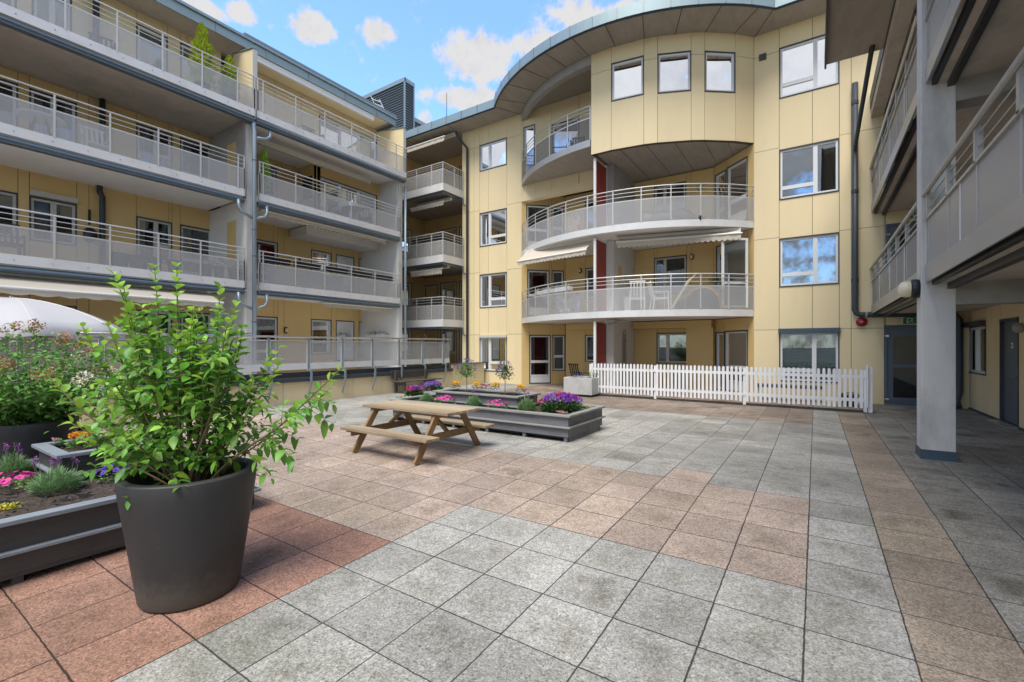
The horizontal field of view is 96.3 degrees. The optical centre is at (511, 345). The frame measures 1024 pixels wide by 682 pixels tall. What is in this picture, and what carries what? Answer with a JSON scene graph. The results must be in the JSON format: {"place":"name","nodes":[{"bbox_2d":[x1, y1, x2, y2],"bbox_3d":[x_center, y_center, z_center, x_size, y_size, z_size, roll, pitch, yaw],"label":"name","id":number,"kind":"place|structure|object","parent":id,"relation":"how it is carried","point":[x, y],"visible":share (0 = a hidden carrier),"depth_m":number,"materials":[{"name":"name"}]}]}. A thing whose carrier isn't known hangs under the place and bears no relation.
{"place":"outdoors","nodes":[
{"label":"outdoors","id":0,"kind":"place"},
{"bbox_2d":[182,0,644,123],"label":"sky","id":1,"kind":"structure","parent":0,"point":[463,50],"materials":[{"name":"blue"}]},
{"bbox_2d":[0,382,1023,681],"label":"paving","id":2,"kind":"structure","parent":0,"point":[642,540],"depth_m":3.51,"materials":[{"name":"grey stone"}]},
{"bbox_2d":[0,415,79,460],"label":"planter pot","id":3,"kind":"object","parent":2,"relation":"on","point":[25,436],"visible":0.41,"depth_m":5.18,"materials":[{"name":"plastic"}]},
{"bbox_2d":[0,318,153,438],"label":"potted hydrangea","id":4,"kind":"object","parent":3,"relation":"in","point":[38,405],"visible":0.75,"depth_m":5.32,"materials":[{"name":"green plant"}]},
{"bbox_2d":[0,431,260,584],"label":"raised bed","id":5,"kind":"object","parent":2,"relation":"on","point":[38,532],"visible":0.34,"depth_m":3.69,"materials":[{"name":"grey wood"}]},
{"bbox_2d":[0,443,36,476],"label":"lavender","id":6,"kind":"object","parent":5,"relation":"on","point":[11,463],"visible":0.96,"depth_m":4.71,"materials":[{"name":"green plant"}]},
{"bbox_2d":[0,471,36,489],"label":"petunia","id":7,"kind":"object","parent":5,"relation":"on","point":[4,482],"visible":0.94,"depth_m":4.26,"materials":[{"name":"pink plant"}]},
{"bbox_2d":[26,456,85,495],"bbox_3d":[-4.161,1.164,4.200,0.446,0.328,0.441,0,0,34],"label":"lavender","id":8,"kind":"object","parent":5,"relation":"on","point":[57,477],"visible":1,"depth_m":4.16,"materials":[{"name":"green plant"}]},
{"bbox_2d":[64,431,97,448],"bbox_3d":[-4.702,1.017,4.998,0.266,0.187,0.273,0,0,34],"label":"marigold","id":9,"kind":"object","parent":5,"relation":"on","point":[75,434],"visible":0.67,"depth_m":4.96,"materials":[{"name":"orange plant"}]},
{"bbox_2d":[114,456,256,612],"bbox_3d":[-2.274,1.305,3.250,0.822,0.850,0.822,0,0,34],"label":"planter pot","id":10,"kind":"object","parent":2,"relation":"on","point":[185,546],"visible":0.86,"depth_m":2.96,"materials":[{"name":"plastic"}]},
{"bbox_2d":[40,261,345,509],"bbox_3d":[-2.221,0.264,3.275,2.043,1.663,1.058,0,0,-10],"label":"potted shrub","id":11,"kind":"object","parent":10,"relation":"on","point":[186,394],"visible":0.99,"depth_m":3.15,"materials":[{"name":"green plant"}]},
{"bbox_2d":[0,0,485,426],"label":"apartment building","id":12,"kind":"structure","parent":2,"relation":"on","point":[176,170],"depth_m":13.83,"materials":[{"name":"yellow paint"}]},
{"bbox_2d":[0,190,17,237],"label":"window","id":13,"kind":"structure","parent":12,"relation":"in","point":[14,196],"depth_m":11.52,"materials":[{"name":"grey"}]},
{"bbox_2d":[0,78,17,126],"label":"window","id":14,"kind":"structure","parent":12,"relation":"in","point":[14,102],"depth_m":11.52,"materials":[{"name":"grey"}]},
{"bbox_2d":[0,222,25,255],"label":"garden chair","id":15,"kind":"object","parent":12,"relation":"on","point":[5,243],"visible":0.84,"depth_m":10.71,"materials":[{"name":"white metal"}]},
{"bbox_2d":[14,109,65,135],"bbox_3d":[-11.157,-5.033,10.864,0.860,0.735,0.860,0,0,34],"label":"patio table","id":16,"kind":"object","parent":12,"relation":"on","point":[34,117],"visible":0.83,"depth_m":10.79,"materials":[{"name":"white paint"}]},
{"bbox_2d":[32,0,71,31],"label":"window","id":17,"kind":"structure","parent":12,"relation":"in","point":[52,11],"depth_m":11.56,"materials":[{"name":"grey"}]},
{"bbox_2d":[29,306,76,354],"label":"window","id":18,"kind":"structure","parent":12,"relation":"in","point":[32,343],"depth_m":12.09,"materials":[{"name":"grey"}]},
{"bbox_2d":[29,88,76,142],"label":"window","id":19,"kind":"structure","parent":12,"relation":"in","point":[71,122],"depth_m":12.31,"materials":[{"name":"grey"}]},
{"bbox_2d":[29,189,77,246],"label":"window","id":20,"kind":"structure","parent":12,"relation":"in","point":[37,204],"depth_m":12.08,"materials":[{"name":"grey glass"}]},
{"bbox_2d":[0,296,125,385],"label":"parasol","id":21,"kind":"object","parent":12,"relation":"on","point":[56,318],"visible":0.73,"depth_m":8.85,"materials":[{"name":"white fabric"}]},
{"bbox_2d":[83,209,96,242],"bbox_3d":[-11.574,-3.290,12.588,0.300,0.900,0.292,0,0,34],"label":"wall ornament","id":22,"kind":"object","parent":12,"relation":"hanging from","point":[89,234],"depth_m":12.54,"materials":[{"name":"black metal"}]},
{"bbox_2d":[78,124,111,152],"bbox_3d":[-10.663,-5.154,11.737,0.620,0.972,0.510,0,0,34],"label":"garden chair","id":23,"kind":"object","parent":12,"relation":"on","point":[96,144],"visible":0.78,"depth_m":11.73,"materials":[{"name":"white paint"}]},
{"bbox_2d":[111,252,129,266],"bbox_3d":[-9.902,-2.120,11.582,0.400,0.420,0.400,0,0,34],"label":"flower tub","id":24,"kind":"object","parent":12,"relation":"on","point":[120,259],"visible":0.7,"depth_m":11.46,"materials":[{"name":"black metal"}]},
{"bbox_2d":[129,254,148,268],"bbox_3d":[-9.692,-2.120,11.899,0.440,0.420,0.440,0,0,34],"label":"flower tub","id":25,"kind":"object","parent":12,"relation":"on","point":[138,261],"visible":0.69,"depth_m":11.76,"materials":[{"name":"black metal"}]},
{"bbox_2d":[136,23,167,71],"bbox_3d":[-10.828,-8.337,13.535,1.140,1.697,0.954,0,0,34],"label":"window","id":26,"kind":"structure","parent":12,"relation":"in","point":[149,53],"depth_m":13.36,"materials":[{"name":"grey glass"}]},
{"bbox_2d":[136,310,171,358],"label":"window","id":27,"kind":"structure","parent":12,"relation":"in","point":[167,324],"depth_m":14.17,"materials":[{"name":"grey"}]},
{"bbox_2d":[136,216,171,262],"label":"window","id":28,"kind":"structure","parent":12,"relation":"in","point":[140,221],"depth_m":13.99,"materials":[{"name":"grey"}]},
{"bbox_2d":[136,123,171,168],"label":"window","id":29,"kind":"structure","parent":12,"relation":"in","point":[142,145],"depth_m":13.97,"materials":[{"name":"grey"}]},
{"bbox_2d":[180,42,203,82],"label":"window","id":30,"kind":"structure","parent":12,"relation":"in","point":[185,70],"depth_m":14.11,"materials":[{"name":"grey"}]},
{"bbox_2d":[180,312,209,365],"bbox_3d":[-10.329,-0.080,14.944,0.264,1.980,0.912,0,0,34],"label":"window","id":31,"kind":"structure","parent":12,"relation":"in","point":[182,320],"depth_m":14.87,"materials":[{"name":"grey"}]},
{"bbox_2d":[180,224,209,274],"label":"window","id":32,"kind":"structure","parent":12,"relation":"in","point":[185,231],"depth_m":14.84,"materials":[{"name":"grey"}]},
{"bbox_2d":[180,137,209,178],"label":"window","id":33,"kind":"structure","parent":12,"relation":"in","point":[185,157],"depth_m":14.85,"materials":[{"name":"grey"}]},
{"bbox_2d":[194,80,210,89],"bbox_3d":[-8.778,-7.260,13.007,0.400,0.300,0.400,0,0,34],"label":"flower tub","id":34,"kind":"object","parent":12,"relation":"on","point":[205,85],"visible":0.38,"depth_m":12.88,"materials":[{"name":"black metal"}]},
{"bbox_2d":[184,22,218,90],"bbox_3d":[-8.795,-8.196,13.012,0.820,1.912,0.810,0,0,34],"label":"potted conifer","id":35,"kind":"object","parent":34,"relation":"in","point":[200,41],"visible":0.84,"depth_m":12.88,"materials":[{"name":"green plant"}]},
{"bbox_2d":[196,264,212,276],"bbox_3d":[-8.834,-2.120,13.195,0.400,0.420,0.400,0,0,34],"label":"flower tub","id":36,"kind":"object","parent":12,"relation":"on","point":[207,269],"visible":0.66,"depth_m":13.07,"materials":[{"name":"black metal"}]},
{"bbox_2d":[0,332,450,414],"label":"terrace railing","id":37,"kind":"object","parent":12,"relation":"attached to","point":[310,367],"visible":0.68,"depth_m":13.14,"materials":[{"name":"silver metal"}]},
{"bbox_2d":[222,92,236,100],"bbox_3d":[-8.381,-7.260,13.608,0.400,0.300,0.400,0,0,34],"label":"flower tub","id":38,"kind":"object","parent":12,"relation":"on","point":[232,96],"visible":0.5,"depth_m":13.48,"materials":[{"name":"black metal"}]},
{"bbox_2d":[217,55,240,100],"bbox_3d":[-8.380,-7.921,13.605,0.626,1.362,0.616,0,0,34],"label":"potted conifer","id":39,"kind":"object","parent":38,"relation":"in","point":[227,88],"visible":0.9,"depth_m":13.47,"materials":[{"name":"green plant"}]},
{"bbox_2d":[257,149,271,193],"bbox_3d":[-7.816,-5.496,14.472,0.461,1.413,0.436,0,0,-6],"label":"conifer","id":40,"kind":"object","parent":12,"relation":"on","point":[264,157],"visible":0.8,"depth_m":14.41,"materials":[{"name":"green plant"}]},
{"bbox_2d":[257,316,277,364],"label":"window","id":41,"kind":"structure","parent":12,"relation":"in","point":[272,322],"depth_m":17.11,"materials":[{"name":"grey"}]},
{"bbox_2d":[257,239,277,283],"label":"window","id":42,"kind":"structure","parent":12,"relation":"in","point":[271,246],"depth_m":17.10,"materials":[{"name":"grey"}]},
{"bbox_2d":[264,167,276,197],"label":"window","id":43,"kind":"structure","parent":12,"relation":"in","point":[272,192],"depth_m":17.08,"materials":[{"name":"grey glass"}]},
{"bbox_2d":[265,266,343,291],"bbox_3d":[-6.928,-2.240,15.557,0.010,0.540,2.896,0,0,34],"label":"privacy screen","id":44,"kind":"object","parent":12,"relation":"attached to","point":[278,275],"visible":1,"depth_m":15.41,"materials":[{"name":"grey glass"}]},
{"bbox_2d":[311,319,331,353],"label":"window","id":45,"kind":"structure","parent":12,"relation":"in","point":[325,325],"depth_m":18.98,"materials":[{"name":"grey"}]},
{"bbox_2d":[311,249,331,274],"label":"window","id":46,"kind":"structure","parent":12,"relation":"in","point":[318,255],"depth_m":18.71,"materials":[{"name":"grey"}]},
{"bbox_2d":[303,176,376,224],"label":"window","id":47,"kind":"structure","parent":12,"relation":"in","point":[306,193],"depth_m":18.17,"materials":[{"name":"grey"}]},
{"bbox_2d":[336,320,353,360],"bbox_3d":[-7.172,-0.215,19.628,0.170,1.710,0.910,0,0,34],"label":"door","id":48,"kind":"structure","parent":12,"relation":"in","point":[343,328],"depth_m":19.67,"materials":[{"name":"grey"}]},
{"bbox_2d":[336,254,353,292],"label":"window","id":49,"kind":"structure","parent":12,"relation":"in","point":[340,259],"depth_m":19.71,"materials":[{"name":"grey"}]},
{"bbox_2d":[319,114,376,159],"bbox_3d":[-6.709,-8.095,18.878,0.170,1.690,2.783,0,0,34],"label":"window","id":50,"kind":"structure","parent":12,"relation":"in","point":[336,135],"depth_m":18.77,"materials":[{"name":"grey glass"}]},
{"bbox_2d":[362,77,425,144],"bbox_3d":[-7.035,-12.440,28.086,4.260,5.300,2.790,0,0,34],"label":"plant room","id":51,"kind":"object","parent":12,"relation":"on","point":[397,97],"visible":0.25,"depth_m":26.25,"materials":[{"name":"metal"}]},
{"bbox_2d":[390,369,442,393],"bbox_3d":[-3.346,1.228,16.277,0.550,0.765,2.050,0,0,34],"label":"park bench","id":52,"kind":"object","parent":2,"relation":"on","point":[397,374],"visible":0.98,"depth_m":16.00,"materials":[{"name":"brown wood"}]},
{"bbox_2d":[340,400,494,464],"bbox_3d":[-1.462,1.303,7.229,1.829,0.709,1.568,0,0,34],"label":"picnic table","id":53,"kind":"object","parent":2,"relation":"on","point":[437,412],"visible":0.96,"depth_m":7.06,"materials":[{"name":"brown wood"}]},
{"bbox_2d":[390,388,605,442],"bbox_3d":[-0.421,1.280,9.363,4.300,0.659,1.550,0,0,34],"label":"raised bed","id":54,"kind":"object","parent":2,"relation":"on","point":[569,427],"visible":0.69,"depth_m":8.42,"materials":[{"name":"wood"}]},
{"bbox_2d":[404,385,424,396],"bbox_3d":[-2.345,1.080,11.079,0.559,0.289,0.548,0,0,34],"label":"verbena","id":55,"kind":"object","parent":54,"relation":"in","point":[414,390],"visible":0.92,"depth_m":10.96,"materials":[{"name":"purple plant"}]},
{"bbox_2d":[455,357,476,391],"bbox_3d":[-0.967,0.623,9.696,0.428,0.774,0.446,0,0,34],"label":"flowering standard","id":56,"kind":"object","parent":54,"relation":"on","point":[465,372],"visible":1,"depth_m":9.67,"materials":[{"name":"green plant"}]},
{"bbox_2d":[495,360,513,394],"bbox_3d":[-0.162,0.646,9.239,0.405,0.728,0.404,0,0,34],"label":"flowering standard","id":57,"kind":"object","parent":54,"relation":"on","point":[504,369],"visible":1,"depth_m":9.21,"materials":[{"name":"green plant"}]},
{"bbox_2d":[516,391,536,411],"bbox_3d":[0.263,1.016,8.309,0.440,0.408,0.452,0,0,34],"label":"lavender","id":58,"kind":"object","parent":54,"relation":"on","point":[528,405],"visible":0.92,"depth_m":8.26,"materials":[{"name":"green plant"}]},
{"bbox_2d":[539,391,582,413],"bbox_3d":[0.903,1.026,8.348,0.827,0.391,0.799,0,0,34],"label":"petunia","id":59,"kind":"object","parent":54,"relation":"on","point":[565,398],"visible":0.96,"depth_m":8.20,"materials":[{"name":"purple plant"}]},
{"bbox_2d":[564,376,600,396],"bbox_3d":[2.318,1.310,14.896,0.980,0.600,0.900,0,0,34],"label":"concrete planter","id":60,"kind":"object","parent":2,"relation":"on","point":[580,386],"visible":0.77,"depth_m":14.52,"materials":[{"name":"white concrete"}]},
{"bbox_2d":[377,0,968,408],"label":"apartment building","id":61,"kind":"structure","parent":2,"relation":"on","point":[749,130],"depth_m":14.99,"materials":[{"name":"yellow paint"}]},
{"bbox_2d":[402,282,411,306],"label":"window","id":62,"kind":"structure","parent":61,"relation":"in","point":[409,285],"depth_m":23.86,"materials":[{"name":"grey"}]},
{"bbox_2d":[424,285,437,315],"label":"window","id":63,"kind":"structure","parent":61,"relation":"in","point":[431,290],"depth_m":24.57,"materials":[{"name":"grey"}]},
{"bbox_2d":[425,330,437,358],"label":"window","id":64,"kind":"structure","parent":61,"relation":"in","point":[432,353],"depth_m":24.57,"materials":[{"name":"grey glass"}]},
{"bbox_2d":[425,232,437,256],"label":"window","id":65,"kind":"structure","parent":61,"relation":"in","point":[434,244],"depth_m":24.53,"materials":[{"name":"grey"}]},
{"bbox_2d":[440,329,456,364],"bbox_3d":[-3.269,0.135,23.890,1.119,2.150,0.170,0,0,34],"label":"door","id":66,"kind":"structure","parent":61,"relation":"in","point":[450,346],"depth_m":23.86,"materials":[{"name":"grey"}]},
{"bbox_2d":[440,281,456,319],"bbox_3d":[-3.269,-2.235,23.890,1.119,2.150,0.170,0,0,34],"label":"door","id":67,"kind":"structure","parent":61,"relation":"in","point":[448,289],"depth_m":23.87,"materials":[{"name":"grey"}]},
{"bbox_2d":[440,227,456,256],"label":"window","id":68,"kind":"structure","parent":61,"relation":"in","point":[448,248],"depth_m":23.87,"materials":[{"name":"grey"}]},
{"bbox_2d":[440,167,456,187],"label":"window","id":69,"kind":"structure","parent":61,"relation":"in","point":[448,177],"depth_m":23.87,"materials":[{"name":"grey glass"}]},
{"bbox_2d":[478,335,506,371],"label":"window","id":70,"kind":"structure","parent":61,"relation":"in","point":[493,348],"depth_m":20.03,"materials":[{"name":"grey"}]},
{"bbox_2d":[480,137,506,171],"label":"window","id":71,"kind":"structure","parent":61,"relation":"in","point":[493,154],"depth_m":20.01,"materials":[{"name":"grey"}]},
{"bbox_2d":[480,208,506,246],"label":"window","id":72,"kind":"structure","parent":61,"relation":"in","point":[493,224],"depth_m":20.02,"materials":[{"name":"grey"}]},
{"bbox_2d":[480,272,506,307],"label":"window","id":73,"kind":"structure","parent":61,"relation":"in","point":[493,286],"depth_m":20.02,"materials":[{"name":"grey"}]},
{"bbox_2d":[523,124,534,176],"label":"window","id":74,"kind":"structure","parent":61,"relation":"in","point":[528,131],"depth_m":19.02,"materials":[{"name":"grey"}]},
{"bbox_2d":[526,204,548,246],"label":"window","id":75,"kind":"structure","parent":61,"relation":"in","point":[531,210],"depth_m":19.47,"materials":[{"name":"grey"}]},
{"bbox_2d":[527,270,549,315],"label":"door","id":76,"kind":"structure","parent":61,"relation":"in","point":[533,276],"depth_m":19.46,"materials":[{"name":"grey"}]},
{"bbox_2d":[529,335,550,383],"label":"door","id":77,"kind":"structure","parent":61,"relation":"in","point":[535,361],"depth_m":19.46,"materials":[{"name":"grey"}]},
{"bbox_2d":[543,270,563,307],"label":"window","id":78,"kind":"structure","parent":61,"relation":"in","point":[557,276],"depth_m":19.69,"materials":[{"name":"grey"}]},
{"bbox_2d":[543,206,563,239],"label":"window","id":79,"kind":"structure","parent":61,"relation":"in","point":[558,221],"depth_m":19.71,"materials":[{"name":"grey"}]},
{"bbox_2d":[544,334,565,371],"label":"window","id":80,"kind":"structure","parent":61,"relation":"in","point":[557,339],"depth_m":19.72,"materials":[{"name":"grey"}]},
{"bbox_2d":[552,117,578,153],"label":"window","id":81,"kind":"structure","parent":61,"relation":"in","point":[559,139],"depth_m":18.12,"materials":[{"name":"grey"}]},
{"bbox_2d":[556,293,579,312],"bbox_3d":[1.929,-1.490,16.036,0.037,0.640,1.106,0,0,-43],"label":"privacy screen","id":82,"kind":"object","parent":61,"relation":"attached to","point":[573,302],"visible":1,"depth_m":15.94,"materials":[{"name":"white glass"}]},
{"bbox_2d":[567,211,579,232],"bbox_3d":[2.097,-4.270,15.849,0.604,0.640,0.018,0,0,45],"label":"privacy screen","id":83,"kind":"object","parent":61,"relation":"attached to","point":[573,221],"visible":1,"depth_m":15.81,"materials":[{"name":"white glass"}]},
{"bbox_2d":[611,55,643,101],"bbox_3d":[3.720,-8.553,14.759,1.030,1.237,0.170,0,0,24],"label":"window","id":84,"kind":"structure","parent":61,"relation":"in","point":[627,76],"depth_m":14.74,"materials":[{"name":"grey"}]},
{"bbox_2d":[629,280,644,309],"bbox_3d":[4.137,-1.624,15.172,0.510,0.972,0.620,0,0,14],"label":"garden chair","id":85,"kind":"object","parent":61,"relation":"on","point":[637,298],"visible":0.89,"depth_m":14.98,"materials":[{"name":"white paint"}]},
{"bbox_2d":[646,281,668,309],"bbox_3d":[4.819,-1.624,15.177,0.620,0.972,0.510,0,0,4],"label":"garden chair","id":86,"kind":"object","parent":61,"relation":"on","point":[652,295],"visible":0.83,"depth_m":15.01,"materials":[{"name":"white paint"}]},
{"bbox_2d":[654,181,685,211],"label":"window","id":87,"kind":"structure","parent":61,"relation":"in","point":[664,188],"depth_m":17.30,"materials":[{"name":"grey"}]},
{"bbox_2d":[654,255,686,294],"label":"window","id":88,"kind":"structure","parent":61,"relation":"in","point":[664,259],"depth_m":17.28,"materials":[{"name":"grey"}]},
{"bbox_2d":[657,333,685,363],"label":"window","id":89,"kind":"structure","parent":61,"relation":"in","point":[658,334],"depth_m":17.26,"materials":[{"name":"grey"}]},
{"bbox_2d":[640,208,704,221],"bbox_3d":[5.216,-4.210,14.944,1.900,0.639,0.700,0,0,34],"label":"covered sofa","id":90,"kind":"object","parent":61,"relation":"on","point":[678,214],"visible":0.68,"depth_m":14.69,"materials":[{"name":"white fabric"}]},
{"bbox_2d":[657,50,690,93],"bbox_3d":[5.062,-8.515,14.345,1.000,1.242,0.170,0,0,10],"label":"window","id":91,"kind":"structure","parent":61,"relation":"in","point":[673,68],"depth_m":14.33,"materials":[{"name":"grey"}]},
{"bbox_2d":[685,287,722,308],"bbox_3d":[6.259,-1.521,14.957,1.124,0.766,0.448,0,0,34],"label":"covered barbecue","id":92,"kind":"object","parent":61,"relation":"on","point":[710,298],"visible":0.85,"depth_m":14.79,"materials":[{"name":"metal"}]},
{"bbox_2d":[715,332,723,389],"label":"window","id":93,"kind":"structure","parent":61,"relation":"in","point":[719,336],"depth_m":16.11,"materials":[{"name":"grey"}]},
{"bbox_2d":[704,51,735,92],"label":"window","id":94,"kind":"structure","parent":61,"relation":"in","point":[719,66],"depth_m":14.26,"materials":[{"name":"grey"}]},
{"bbox_2d":[716,245,723,308],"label":"window","id":95,"kind":"structure","parent":61,"relation":"in","point":[718,248],"depth_m":16.12,"materials":[{"name":"grey"}]},
{"bbox_2d":[715,169,725,218],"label":"window","id":96,"kind":"structure","parent":61,"relation":"in","point":[720,202],"depth_m":16.05,"materials":[{"name":"grey"}]},
{"bbox_2d":[721,238,747,307],"bbox_3d":[6.959,-2.280,14.342,0.836,2.180,0.060,0,0,-3],"label":"open door leaf","id":97,"kind":"structure","parent":61,"relation":"in","point":[742,239],"depth_m":14.33,"materials":[{"name":"white glass"}]},
{"bbox_2d":[724,330,747,391],"bbox_3d":[7.481,0.512,15.228,0.170,2.036,1.127,0,0,-12],"label":"window","id":98,"kind":"structure","parent":61,"relation":"in","point":[735,342],"depth_m":15.30,"materials":[{"name":"grey"}]},
{"bbox_2d":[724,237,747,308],"bbox_3d":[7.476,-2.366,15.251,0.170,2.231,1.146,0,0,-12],"label":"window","id":99,"kind":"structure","parent":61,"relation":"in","point":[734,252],"depth_m":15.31,"materials":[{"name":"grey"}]},
{"bbox_2d":[726,156,747,219],"bbox_3d":[7.492,-5.049,15.178,0.170,2.039,0.997,0,0,-12],"label":"window","id":100,"kind":"structure","parent":61,"relation":"in","point":[737,173],"depth_m":15.16,"materials":[{"name":"grey"}]},
{"bbox_2d":[779,34,838,98],"bbox_3d":[8.825,-8.317,13.664,1.498,1.555,0.170,0,0,34],"label":"window","id":101,"kind":"structure","parent":61,"relation":"in","point":[801,64],"depth_m":13.70,"materials":[{"name":"grey"}]},
{"bbox_2d":[779,138,838,199],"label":"window","id":102,"kind":"structure","parent":61,"relation":"in","point":[810,169],"depth_m":13.95,"materials":[{"name":"grey"}]},
{"bbox_2d":[779,232,838,286],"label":"window","id":103,"kind":"structure","parent":61,"relation":"in","point":[807,260],"depth_m":14.28,"materials":[{"name":"blue"}]},
{"bbox_2d":[778,328,839,382],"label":"window","id":104,"kind":"structure","parent":61,"relation":"in","point":[810,348],"depth_m":13.72,"materials":[{"name":"grey"}]},
{"bbox_2d":[884,325,916,405],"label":"door","id":105,"kind":"structure","parent":61,"relation":"in","point":[900,341],"depth_m":14.21,"materials":[{"name":"grey glass"}]},
{"bbox_2d":[885,221,916,264],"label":"door","id":106,"kind":"structure","parent":61,"relation":"in","point":[890,229],"depth_m":12.58,"materials":[{"name":"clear glass"}]},
{"bbox_2d":[589,363,872,413],"bbox_3d":[6.148,1.028,13.829,7.255,1.156,2.450,0,0,34],"label":"picket fence","id":107,"kind":"object","parent":2,"relation":"on","point":[865,399],"visible":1,"depth_m":12.35,"materials":[{"name":"white paint"}]},
{"bbox_2d":[824,0,1023,463],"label":"apartment building","id":108,"kind":"structure","parent":0,"point":[951,72],"depth_m":6.43,"materials":[{"name":"grey"}]},
{"bbox_2d":[897,279,920,298],"bbox_3d":[5.810,-0.830,6.731,0.243,0.280,0.280,0,0,34],"label":"wall lamp","id":109,"kind":"object","parent":108,"relation":"attached to","point":[911,289],"visible":1,"depth_m":6.65,"materials":[{"name":"white glass"}]},
{"bbox_2d":[963,320,985,375],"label":"window","id":110,"kind":"structure","parent":108,"relation":"in","point":[977,329],"depth_m":11.25,"materials":[{"name":"grey"}]},
{"bbox_2d":[986,317,1018,428],"bbox_3d":[10.050,0.525,9.329,0.320,2.170,1.169,0,0,34],"label":"door","id":111,"kind":"structure","parent":108,"relation":"in","point":[1008,339],"depth_m":9.42,"materials":[{"name":"grey metal"}]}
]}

